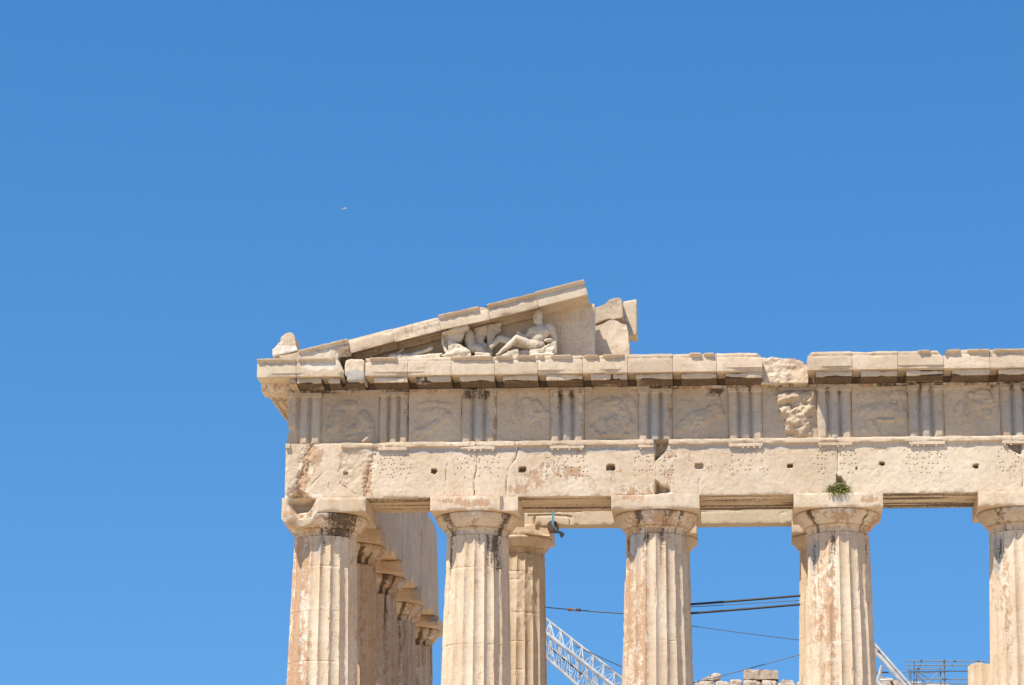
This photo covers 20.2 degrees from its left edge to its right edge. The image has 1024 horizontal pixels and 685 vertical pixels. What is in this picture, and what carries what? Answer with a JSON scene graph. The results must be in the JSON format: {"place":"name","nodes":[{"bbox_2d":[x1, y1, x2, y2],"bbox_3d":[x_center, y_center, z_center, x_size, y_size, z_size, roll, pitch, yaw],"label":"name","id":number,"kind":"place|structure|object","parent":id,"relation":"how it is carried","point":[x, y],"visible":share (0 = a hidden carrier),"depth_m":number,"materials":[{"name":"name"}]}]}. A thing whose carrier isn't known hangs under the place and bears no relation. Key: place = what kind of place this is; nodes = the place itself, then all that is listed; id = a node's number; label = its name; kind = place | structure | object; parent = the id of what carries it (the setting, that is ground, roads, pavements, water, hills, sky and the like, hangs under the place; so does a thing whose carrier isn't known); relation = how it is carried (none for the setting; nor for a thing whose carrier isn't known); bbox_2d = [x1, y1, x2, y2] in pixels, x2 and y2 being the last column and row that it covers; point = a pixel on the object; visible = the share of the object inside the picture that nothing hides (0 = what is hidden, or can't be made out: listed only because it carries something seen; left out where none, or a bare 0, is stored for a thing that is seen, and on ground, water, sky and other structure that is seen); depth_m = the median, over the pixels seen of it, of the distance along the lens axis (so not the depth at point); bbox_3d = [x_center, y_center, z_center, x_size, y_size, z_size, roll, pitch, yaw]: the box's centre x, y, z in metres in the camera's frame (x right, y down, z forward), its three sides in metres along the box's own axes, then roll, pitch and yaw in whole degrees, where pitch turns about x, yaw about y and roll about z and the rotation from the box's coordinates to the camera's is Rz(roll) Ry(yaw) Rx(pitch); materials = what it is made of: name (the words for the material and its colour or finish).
{"place":"outdoors","nodes":[
{"label":"outdoors","id":0,"kind":"place"},
{"bbox_2d":[0,0,1023,684],"label":"sky","id":1,"kind":"structure","parent":0,"point":[796,179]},
{"bbox_2d":[546,618,622,684],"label":"crane","id":2,"kind":"object","parent":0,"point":[582,660],"visible":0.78,"depth_m":95.36,"materials":[{"name":"white paint"}]},
{"bbox_2d":[693,679,948,684],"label":"ruined wall","id":3,"kind":"structure","parent":0,"point":[748,682],"depth_m":112.44,"materials":[{"name":"stone"}]},
{"bbox_2d":[702,673,720,681],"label":"stone block","id":4,"kind":"structure","parent":3,"relation":"on","point":[714,675],"depth_m":112.78,"materials":[{"name":"beige stone"}]},
{"bbox_2d":[743,669,777,682],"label":"stone block","id":5,"kind":"structure","parent":3,"relation":"on","point":[759,675],"depth_m":112.65,"materials":[{"name":"beige stone"}]},
{"bbox_2d":[762,680,771,684],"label":"stone block","id":6,"kind":"structure","parent":3,"relation":"on","point":[767,682],"depth_m":112.14,"materials":[{"name":"beige stone"}]},
{"bbox_2d":[780,679,794,683],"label":"stone block","id":7,"kind":"structure","parent":3,"relation":"on","point":[786,681],"depth_m":112.50,"materials":[{"name":"beige stone"}]},
{"bbox_3d":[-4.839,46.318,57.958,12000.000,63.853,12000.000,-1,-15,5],"label":"ground","id":8,"kind":"structure","parent":0,"visible":0},
{"bbox_2d":[257,279,1023,684],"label":"temple","id":9,"kind":"structure","parent":8,"relation":"on","point":[493,463],"depth_m":68.21,"materials":[{"name":"stone"}]},
{"bbox_2d":[388,347,432,358],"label":"statue fragment","id":10,"kind":"object","parent":9,"relation":"on","point":[410,355],"visible":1,"depth_m":68.81,"materials":[{"name":"stone"}]},
{"bbox_2d":[414,353,442,357],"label":"statue fragment","id":11,"kind":"object","parent":9,"relation":"on","point":[430,355],"visible":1,"depth_m":68.71,"materials":[{"name":"stone"}]},
{"bbox_2d":[441,325,471,357],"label":"horse statue","id":12,"kind":"object","parent":9,"relation":"on","point":[453,338],"visible":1,"depth_m":68.76,"materials":[{"name":"stone"}]},
{"bbox_2d":[464,330,490,355],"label":"horse statue","id":13,"kind":"object","parent":9,"relation":"on","point":[473,347],"visible":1,"depth_m":68.86,"materials":[{"name":"stone"}]},
{"bbox_2d":[474,325,487,355],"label":"horse statue","id":14,"kind":"object","parent":9,"relation":"on","point":[480,335],"visible":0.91,"depth_m":69.12,"materials":[{"name":"stone"}]},
{"bbox_2d":[486,322,502,355],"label":"horse statue","id":15,"kind":"object","parent":9,"relation":"on","point":[494,331],"visible":0.94,"depth_m":69.14,"materials":[{"name":"stone"}]},
{"bbox_2d":[489,310,557,355],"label":"statue","id":16,"kind":"object","parent":9,"relation":"on","point":[539,333],"visible":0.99,"depth_m":68.73,"materials":[{"name":"stone"}]},
{"bbox_2d":[547,521,558,532],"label":"wooden pole","id":17,"kind":"object","parent":9,"relation":"on","point":[550,528],"visible":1,"depth_m":72.87,"materials":[{"name":"brown wood"}]},
{"bbox_2d":[552,511,563,537],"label":"lashing strap","id":18,"kind":"object","parent":9,"relation":"hanging from","point":[560,533],"visible":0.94,"depth_m":72.75,"materials":[{"name":"teal fabric"}]},
{"bbox_2d":[545,607,623,613],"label":"wire rope","id":19,"kind":"object","parent":9,"relation":"attached to","point":[576,609],"visible":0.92,"depth_m":73.17,"materials":[{"name":"metal"}]},
{"bbox_2d":[690,595,800,604],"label":"cable","id":20,"kind":"object","parent":9,"relation":"attached to","point":[743,600],"visible":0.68,"depth_m":72.89,"materials":[{"name":"black metal"}]},
{"bbox_2d":[691,603,799,613],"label":"cable","id":21,"kind":"object","parent":9,"relation":"attached to","point":[750,608],"visible":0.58,"depth_m":72.83,"materials":[{"name":"black metal"}]},
{"bbox_2d":[692,600,799,606],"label":"cable","id":22,"kind":"object","parent":9,"relation":"attached to","point":[745,603],"visible":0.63,"depth_m":72.88,"materials":[{"name":"metal"}]},
{"bbox_2d":[694,626,797,639],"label":"cable","id":23,"kind":"object","parent":9,"relation":"attached to","point":[745,633],"visible":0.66,"depth_m":72.68,"materials":[{"name":"metal"}]},
{"bbox_2d":[693,654,799,682],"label":"cable","id":24,"kind":"object","parent":9,"relation":"attached to","point":[747,668],"visible":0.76,"depth_m":72.45,"materials":[{"name":"metal"}]},
{"bbox_2d":[822,481,854,498],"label":"plant","id":25,"kind":"object","parent":9,"relation":"on","point":[838,488],"visible":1,"depth_m":67.40,"materials":[{"name":"green plant"}]},
{"bbox_2d":[875,643,911,684],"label":"derrick","id":26,"kind":"object","parent":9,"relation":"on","point":[892,668],"visible":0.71,"depth_m":97.12,"materials":[{"name":"white paint"}]},
{"bbox_2d":[902,659,989,684],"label":"scaffold","id":27,"kind":"object","parent":9,"relation":"on","point":[921,672],"visible":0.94,"depth_m":101.02,"materials":[{"name":"metal"}]}
]}

